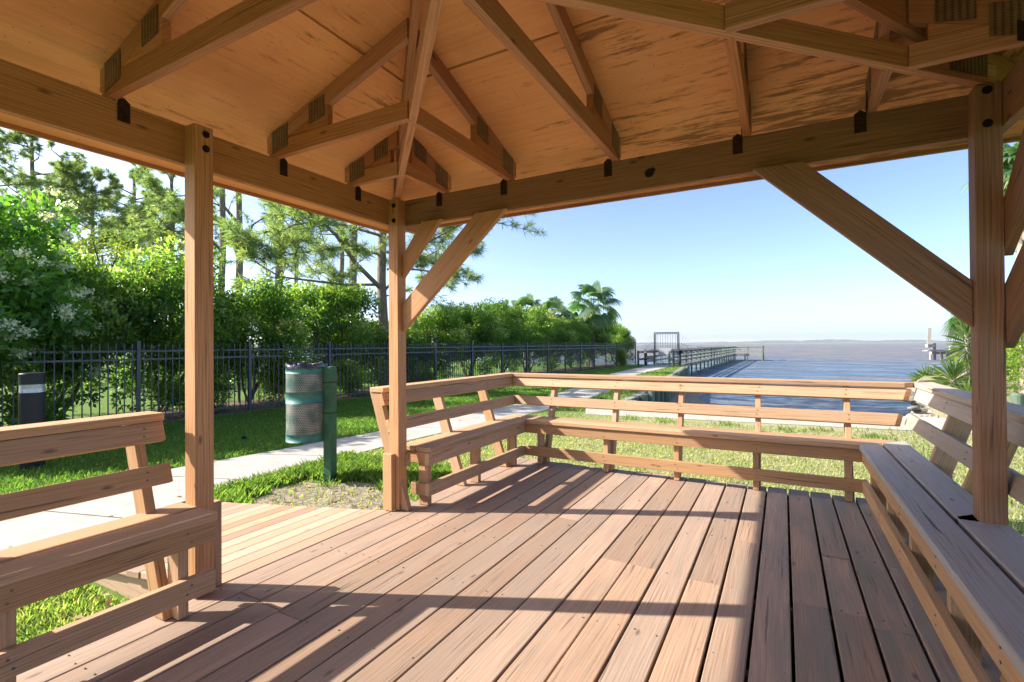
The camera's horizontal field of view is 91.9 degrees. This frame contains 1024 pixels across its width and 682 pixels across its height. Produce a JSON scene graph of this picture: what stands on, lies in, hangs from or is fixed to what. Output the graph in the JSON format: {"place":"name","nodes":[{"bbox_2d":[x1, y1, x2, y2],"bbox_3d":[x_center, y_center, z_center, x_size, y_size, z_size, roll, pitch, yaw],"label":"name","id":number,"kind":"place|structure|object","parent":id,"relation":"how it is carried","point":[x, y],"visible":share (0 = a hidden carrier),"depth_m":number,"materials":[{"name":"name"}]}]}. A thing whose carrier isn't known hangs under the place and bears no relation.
{"place":"outdoors","nodes":[
{"label":"outdoors","id":0,"kind":"place"},
{"bbox_2d":[253,482,413,509],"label":"bare ground","id":1,"kind":"structure","parent":0,"point":[298,492],"depth_m":4.92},
{"bbox_2d":[0,365,673,549],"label":"path","id":2,"kind":"structure","parent":0,"point":[21,530],"depth_m":5.81,"materials":[{"name":"concrete"}]},
{"bbox_2d":[0,127,1015,343],"label":"sky","id":3,"kind":"structure","parent":0,"point":[745,261],"materials":[{"name":"blue"}]},
{"bbox_2d":[0,356,1023,681],"bbox_3d":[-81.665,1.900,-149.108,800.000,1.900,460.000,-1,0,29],"label":"lawn","id":4,"kind":"structure","parent":0,"point":[100,408],"depth_m":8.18,"materials":[{"name":"green plant"}]},
{"bbox_2d":[18,372,45,469],"bbox_3d":[-6.012,0.994,6.198,0.248,1.190,0.248,-1,0,29],"label":"bollard light","id":5,"kind":"object","parent":4,"relation":"on","point":[31,401],"visible":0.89,"depth_m":6.11,"materials":[{"name":"black metal"}]},
{"bbox_2d":[0,164,112,250],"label":"pine tree","id":6,"kind":"object","parent":4,"relation":"on","point":[23,182],"visible":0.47,"depth_m":21.63,"materials":[{"name":"green plant"}]},
{"bbox_2d":[0,186,130,426],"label":"viburnum shrub","id":7,"kind":"object","parent":4,"relation":"on","point":[21,243],"visible":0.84,"depth_m":8.27,"materials":[{"name":"green plant"}]},
{"bbox_2d":[0,128,136,245],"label":"pine tree","id":8,"kind":"object","parent":4,"relation":"on","point":[10,137],"visible":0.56,"depth_m":23.96,"materials":[{"name":"green plant"}]},
{"bbox_2d":[0,248,148,423],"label":"privet shrub","id":9,"kind":"object","parent":4,"relation":"on","point":[83,277],"visible":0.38,"depth_m":9.65,"materials":[{"name":"green plant"}]},
{"bbox_2d":[9,140,155,376],"bbox_3d":[-22.733,-4.032,25.071,8.316,11.981,4.654,0,0,3],"label":"pine tree","id":10,"kind":"object","parent":4,"relation":"on","point":[66,166],"visible":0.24,"depth_m":24.65,"materials":[{"name":"green plant"}]},
{"bbox_2d":[17,164,159,364],"bbox_3d":[-23.857,-3.901,28.478,6.456,11.785,5.992,0,0,-19],"label":"pine tree","id":11,"kind":"object","parent":4,"relation":"on","point":[99,180],"visible":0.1,"depth_m":27.62,"materials":[{"name":"green plant"}]},
{"bbox_2d":[59,226,142,386],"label":"leafy tree","id":12,"kind":"object","parent":4,"relation":"on","point":[105,261],"visible":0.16,"depth_m":18.85,"materials":[{"name":"green plant"}]},
{"bbox_2d":[80,162,218,261],"bbox_3d":[-19.088,-3.827,26.596,6.540,11.543,6.526,-1,0,29],"label":"pine tree","id":13,"kind":"object","parent":4,"relation":"on","point":[113,207],"visible":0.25,"depth_m":24.92,"materials":[{"name":"green plant"}]},
{"bbox_2d":[100,229,218,375],"bbox_3d":[-15.174,-1.516,21.436,3.653,6.600,4.631,-1,0,29],"label":"leafy tree","id":14,"kind":"object","parent":4,"relation":"on","point":[161,241],"visible":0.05,"depth_m":20.57,"materials":[{"name":"green plant"}]},
{"bbox_2d":[87,235,239,412],"bbox_3d":[-8.218,-0.339,11.591,3.271,4.022,3.847,0,-1,-40],"label":"privet shrub","id":15,"kind":"object","parent":4,"relation":"on","point":[157,286],"visible":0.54,"depth_m":10.84,"materials":[{"name":"green plant"}]},
{"bbox_2d":[100,166,227,381],"bbox_3d":[-13.249,-5.780,20.041,4.908,15.262,7.433,-1,0,20],"label":"pine tree","id":16,"kind":"object","parent":4,"relation":"on","point":[176,207],"visible":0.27,"depth_m":17.88,"materials":[{"name":"green plant"}]},
{"bbox_2d":[100,169,229,372],"bbox_3d":[-17.944,-3.559,24.869,5.253,10.966,6.708,-1,0,17],"label":"pine tree","id":17,"kind":"object","parent":4,"relation":"on","point":[131,227],"visible":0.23,"depth_m":23.42,"materials":[{"name":"green plant"}]},
{"bbox_2d":[141,354,236,411],"bbox_3d":[-7.239,1.071,11.294,1.746,1.562,1.642,0,0,-24],"label":"bush","id":18,"kind":"object","parent":4,"relation":"on","point":[182,397],"visible":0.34,"depth_m":11.07,"materials":[{"name":"green plant"}]},
{"bbox_2d":[170,186,284,378],"bbox_3d":[-11.991,-6.473,21.176,4.514,16.643,8.409,0,-1,-40],"label":"pine tree","id":19,"kind":"object","parent":4,"relation":"on","point":[239,220],"visible":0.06,"depth_m":21.65,"materials":[{"name":"green plant"}]},
{"bbox_2d":[166,272,310,408],"bbox_3d":[-7.219,-0.020,13.213,3.494,3.458,3.746,0,0,-22],"label":"privet shrub","id":20,"kind":"object","parent":4,"relation":"on","point":[268,314],"visible":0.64,"depth_m":12.63,"materials":[{"name":"green plant"}]},
{"bbox_2d":[95,502,391,598],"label":"ramp","id":21,"kind":"structure","parent":4,"relation":"on","point":[256,537],"depth_m":3.29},
{"bbox_2d":[255,352,303,402],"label":"bush","id":22,"kind":"object","parent":4,"relation":"on","point":[275,381],"visible":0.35,"depth_m":12.85,"materials":[{"name":"green plant"}]},
{"bbox_2d":[275,206,286,356],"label":"pine tree","id":23,"kind":"object","parent":4,"relation":"on","point":[281,270],"depth_m":19.89,"materials":[{"name":"brown plant"}]},
{"bbox_2d":[294,218,298,286],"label":"pine tree","id":24,"kind":"object","parent":4,"relation":"on","point":[295,281],"depth_m":26.98,"materials":[{"name":"brown plant"}]},
{"bbox_2d":[285,366,336,482],"bbox_3d":[-2.248,0.931,5.481,0.515,1.292,0.413,-1,0,29],"label":"litter bin","id":25,"kind":"object","parent":4,"relation":"on","point":[326,396],"visible":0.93,"depth_m":5.41,"materials":[{"name":"green metal"}]},
{"bbox_2d":[285,361,327,433],"bbox_3d":[-2.293,0.618,5.504,0.436,0.780,0.437,-1,0,29],"label":"bin liner","id":26,"kind":"object","parent":25,"relation":"in","point":[302,365],"visible":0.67,"depth_m":5.35,"materials":[{"name":"black plastic"}]},
{"bbox_2d":[2,341,635,426],"bbox_3d":[-0.969,0.846,20.141,0.201,1.625,38.515,-1,-1,31],"label":"fence","id":27,"kind":"object","parent":4,"relation":"on","point":[561,361],"visible":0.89,"depth_m":12.28,"materials":[{"name":"metal"}]},
{"bbox_2d":[275,280,387,387],"bbox_3d":[-5.905,-0.145,15.627,3.681,3.691,3.642,0,-1,-38],"label":"privet shrub","id":28,"kind":"object","parent":4,"relation":"on","point":[331,311],"visible":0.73,"depth_m":15.05,"materials":[{"name":"green plant"}]},
{"bbox_2d":[339,221,343,324],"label":"pine tree","id":29,"kind":"object","parent":4,"relation":"on","point":[341,268],"depth_m":24.98,"materials":[{"name":"brown plant"}]},
{"bbox_2d":[327,358,368,397],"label":"bush","id":30,"kind":"object","parent":4,"relation":"on","point":[351,381],"visible":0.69,"depth_m":14.63,"materials":[{"name":"green plant"}]},
{"bbox_2d":[349,224,360,375],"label":"pine tree","id":31,"kind":"object","parent":4,"relation":"on","point":[354,239],"visible":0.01,"depth_m":20.94,"materials":[{"name":"brown plant"}]},
{"bbox_2d":[213,199,548,385],"bbox_3d":[-4.650,-6.179,16.290,9.469,15.884,8.978,0,-1,-35],"label":"pine tree","id":32,"kind":"object","parent":4,"relation":"on","point":[266,251],"visible":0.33,"depth_m":14.20,"materials":[{"name":"green plant"}]},
{"bbox_2d":[344,316,434,383],"bbox_3d":[-4.538,0.354,17.656,3.847,2.657,3.023,0,0,-13],"label":"privet shrub","id":33,"kind":"object","parent":4,"relation":"on","point":[412,337],"visible":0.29,"depth_m":17.21,"materials":[{"name":"green plant"}]},
{"bbox_2d":[406,358,436,382],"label":"bush","id":34,"kind":"object","parent":4,"relation":"on","point":[424,374],"visible":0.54,"depth_m":17.10,"materials":[{"name":"green plant"}]},
{"bbox_2d":[410,300,469,379],"bbox_3d":[-3.390,0.087,19.555,3.494,3.280,3.762,0,0,-6],"label":"privet shrub","id":35,"kind":"object","parent":4,"relation":"on","point":[448,327],"visible":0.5,"depth_m":18.75,"materials":[{"name":"green plant"}]},
{"bbox_2d":[431,300,505,377],"bbox_3d":[-1.877,0.001,21.908,3.517,3.432,3.681,0,0,5],"label":"privet shrub","id":36,"kind":"object","parent":4,"relation":"on","point":[477,318],"visible":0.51,"depth_m":20.99,"materials":[{"name":"green plant"}]},
{"bbox_2d":[2,387,956,618],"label":"fallen leaves","id":37,"kind":"object","parent":4,"relation":"on","point":[108,602],"visible":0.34,"depth_m":5.07,"materials":[{"name":"brown plant"}]},
{"bbox_2d":[486,298,516,368],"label":"fan palm","id":38,"kind":"object","parent":4,"relation":"on","point":[502,307],"visible":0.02,"depth_m":26.86,"materials":[{"name":"green plant"}]},
{"bbox_2d":[465,297,538,372],"bbox_3d":[-0.565,-0.174,24.147,3.192,3.771,3.847,-1,-1,37],"label":"privet shrub","id":39,"kind":"object","parent":4,"relation":"on","point":[508,314],"visible":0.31,"depth_m":23.45,"materials":[{"name":"green plant"}]},
{"bbox_2d":[16,458,1001,681],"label":"deck","id":40,"kind":"structure","parent":4,"relation":"on","point":[527,570],"depth_m":2.33,"materials":[{"name":"wood"}]},
{"bbox_2d":[0,411,216,681],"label":"bench","id":41,"kind":"object","parent":40,"relation":"on","point":[149,535],"visible":1,"depth_m":2.00,"materials":[{"name":"wood"}]},
{"bbox_2d":[370,372,525,510],"bbox_3d":[-0.359,0.793,4.571,0.477,0.884,2.138,-1,0,29],"label":"bench","id":42,"kind":"object","parent":40,"relation":"on","point":[448,442],"visible":0.94,"depth_m":4.22,"materials":[{"name":"wood"}]},
{"bbox_2d":[0,0,1023,598],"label":"shelter","id":43,"kind":"object","parent":40,"relation":"on","point":[398,120],"visible":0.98,"depth_m":2.38,"materials":[{"name":"brown wood"}]},
{"bbox_2d":[508,372,918,500],"bbox_3d":[1.466,0.780,4.529,3.700,0.884,0.477,-1,0,29],"label":"bench","id":44,"kind":"object","parent":40,"relation":"on","point":[757,442],"visible":0.93,"depth_m":4.29,"materials":[{"name":"wood"}]},
{"bbox_2d":[859,382,1023,681],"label":"bench","id":45,"kind":"object","parent":40,"relation":"on","point":[966,555],"visible":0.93,"depth_m":2.06,"materials":[{"name":"wood"}]},
{"bbox_2d":[510,293,548,369],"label":"fan palm","id":46,"kind":"object","parent":4,"relation":"on","point":[528,300],"visible":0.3,"depth_m":28.75,"materials":[{"name":"green plant"}]},
{"bbox_2d":[510,305,559,372],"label":"privet shrub","id":47,"kind":"object","parent":4,"relation":"on","point":[540,326],"visible":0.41,"depth_m":25.98,"materials":[{"name":"green plant"}]},
{"bbox_2d":[532,316,579,369],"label":"privet shrub","id":48,"kind":"object","parent":4,"relation":"on","point":[565,333],"visible":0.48,"depth_m":27.86,"materials":[{"name":"green plant"}]},
{"bbox_2d":[540,296,575,361],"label":"fan palm","id":49,"kind":"object","parent":4,"relation":"on","point":[551,303],"visible":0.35,"depth_m":30.79,"materials":[{"name":"green plant"}]},
{"bbox_2d":[556,316,591,367],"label":"privet shrub","id":50,"kind":"object","parent":4,"relation":"on","point":[583,336],"visible":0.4,"depth_m":30.72,"materials":[{"name":"green plant"}]},
{"bbox_2d":[567,280,622,366],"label":"fan palm","id":51,"kind":"object","parent":4,"relation":"on","point":[592,314],"visible":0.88,"depth_m":32.58,"materials":[{"name":"green plant"}]},
{"bbox_2d":[579,321,616,366],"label":"privet shrub","id":52,"kind":"object","parent":4,"relation":"on","point":[603,337],"visible":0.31,"depth_m":32.96,"materials":[{"name":"green plant"}]},
{"bbox_2d":[595,321,636,363],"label":"privet shrub","id":53,"kind":"object","parent":4,"relation":"on","point":[621,333],"visible":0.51,"depth_m":35.59,"materials":[{"name":"green plant"}]},
{"bbox_2d":[614,348,627,365],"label":"bush","id":54,"kind":"object","parent":4,"relation":"on","point":[622,357],"visible":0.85,"depth_m":33.61,"materials":[{"name":"green plant"}]},
{"bbox_2d":[644,351,646,364],"bbox_3d":[9.365,1.156,34.660,0.209,1.080,0.209,-1,0,29],"label":"bollard light","id":55,"kind":"object","parent":4,"relation":"on","point":[645,358],"visible":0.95,"depth_m":34.56,"materials":[{"name":"black metal"}]},
{"bbox_2d":[621,364,689,401],"bbox_3d":[7.249,2.458,22.853,0.840,1.926,25.150,-1,0,23],"label":"bulkhead","id":56,"kind":"object","parent":4,"relation":"on","point":[657,396],"visible":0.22,"depth_m":17.03,"materials":[{"name":"grey concrete"}]},
{"bbox_2d":[586,408,971,433],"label":"seawall","id":57,"kind":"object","parent":4,"relation":"on","point":[938,422],"visible":0.16,"depth_m":9.28,"materials":[{"name":"concrete"}]},
{"bbox_2d":[908,394,915,402],"bbox_3d":[13.550,1.943,16.732,0.348,0.292,0.543,-22,-8,36],"label":"rubble rock","id":58,"kind":"object","parent":4,"relation":"on","point":[911,400],"visible":0.44,"depth_m":16.59,"materials":[{"name":"beige stone"}]},
{"bbox_2d":[907,406,919,410],"bbox_3d":[11.756,1.971,14.480,0.339,0.152,0.295,0,0,-13],"label":"rubble rock","id":59,"kind":"object","parent":4,"relation":"on","point":[914,408],"visible":1,"depth_m":14.39,"materials":[{"name":"grey stone"}]},
{"bbox_2d":[910,408,930,413],"bbox_3d":[11.992,2.094,14.512,0.362,0.230,0.554,20,-25,-26],"label":"rubble rock","id":60,"kind":"object","parent":4,"relation":"on","point":[922,410],"visible":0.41,"depth_m":14.37,"materials":[{"name":"grey stone"}]},
{"bbox_2d":[906,363,948,380],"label":"yucca","id":61,"kind":"object","parent":4,"relation":"on","point":[918,376],"visible":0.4,"depth_m":21.97,"materials":[{"name":"green plant"}]},
{"bbox_2d":[928,414,938,417],"bbox_3d":[10.650,1.919,12.512,0.281,0.159,0.352,-12,-21,12],"label":"rubble rock","id":62,"kind":"object","parent":4,"relation":"on","point":[933,416],"visible":0.52,"depth_m":12.40,"materials":[{"name":"beige stone"}]},
{"bbox_2d":[927,353,970,388],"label":"yucca","id":63,"kind":"object","parent":4,"relation":"on","point":[953,372],"visible":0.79,"depth_m":15.13,"materials":[{"name":"green plant"}]},
{"bbox_2d":[939,311,970,344],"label":"fan palm","id":64,"kind":"object","parent":4,"relation":"on","point":[952,320],"visible":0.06,"depth_m":16.82,"materials":[{"name":"green plant"}]},
{"bbox_2d":[941,320,970,385],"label":"yucca","id":65,"kind":"object","parent":4,"relation":"on","point":[965,335],"visible":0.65,"depth_m":15.98,"materials":[{"name":"green plant"}]},
{"bbox_2d":[951,375,970,391],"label":"yucca","id":66,"kind":"object","parent":4,"relation":"on","point":[965,386],"visible":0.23,"depth_m":12.58,"materials":[{"name":"green plant"}]},
{"bbox_2d":[959,141,1023,393],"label":"fan palm","id":67,"kind":"object","parent":4,"relation":"on","point":[1009,153],"visible":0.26,"depth_m":12.19,"materials":[{"name":"green plant"}]},
{"bbox_2d":[1006,343,1019,383],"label":"waterside bush","id":68,"kind":"object","parent":4,"relation":"on","point":[1007,373],"visible":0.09,"depth_m":15.77,"materials":[{"name":"green plant"}]},
{"bbox_2d":[1006,332,1023,398],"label":"waterside bush","id":69,"kind":"object","parent":4,"relation":"on","point":[1011,360],"visible":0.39,"depth_m":12.10,"materials":[{"name":"green plant"}]},
{"bbox_2d":[1010,393,1023,405],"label":"trash can","id":70,"kind":"object","parent":4,"relation":"on","point":[1017,398],"visible":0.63,"depth_m":10.21,"materials":[{"name":"green metal"}]},
{"bbox_2d":[109,342,1019,415],"bbox_3d":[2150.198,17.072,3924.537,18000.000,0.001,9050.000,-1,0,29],"label":"water","id":71,"kind":"structure","parent":0,"point":[892,361],"depth_m":54.79,"materials":[{"name":"blue liquid"}]},
{"bbox_2d":[637,346,763,375],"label":"pier","id":72,"kind":"structure","parent":71,"relation":"in","point":[707,356],"depth_m":48.23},
{"bbox_2d":[641,332,694,364],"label":"pier gate","id":73,"kind":"structure","parent":72,"relation":"attached to","point":[663,351],"depth_m":36.21,"materials":[{"name":"black metal"}]},
{"bbox_2d":[922,328,962,360],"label":"ruined jetty","id":74,"kind":"object","parent":71,"relation":"in","point":[934,350],"visible":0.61,"depth_m":71.75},
{"bbox_2d":[256,339,961,346],"bbox_3d":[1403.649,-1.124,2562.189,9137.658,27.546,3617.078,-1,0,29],"label":"shore","id":75,"kind":"structure","parent":0,"point":[818,341],"depth_m":3686.50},
{"bbox_2d":[668,392,706,403],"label":"water","id":76,"kind":"structure","parent":0,"point":[691,398],"depth_m":21.54,"materials":[{"name":"blue liquid"}]}
]}

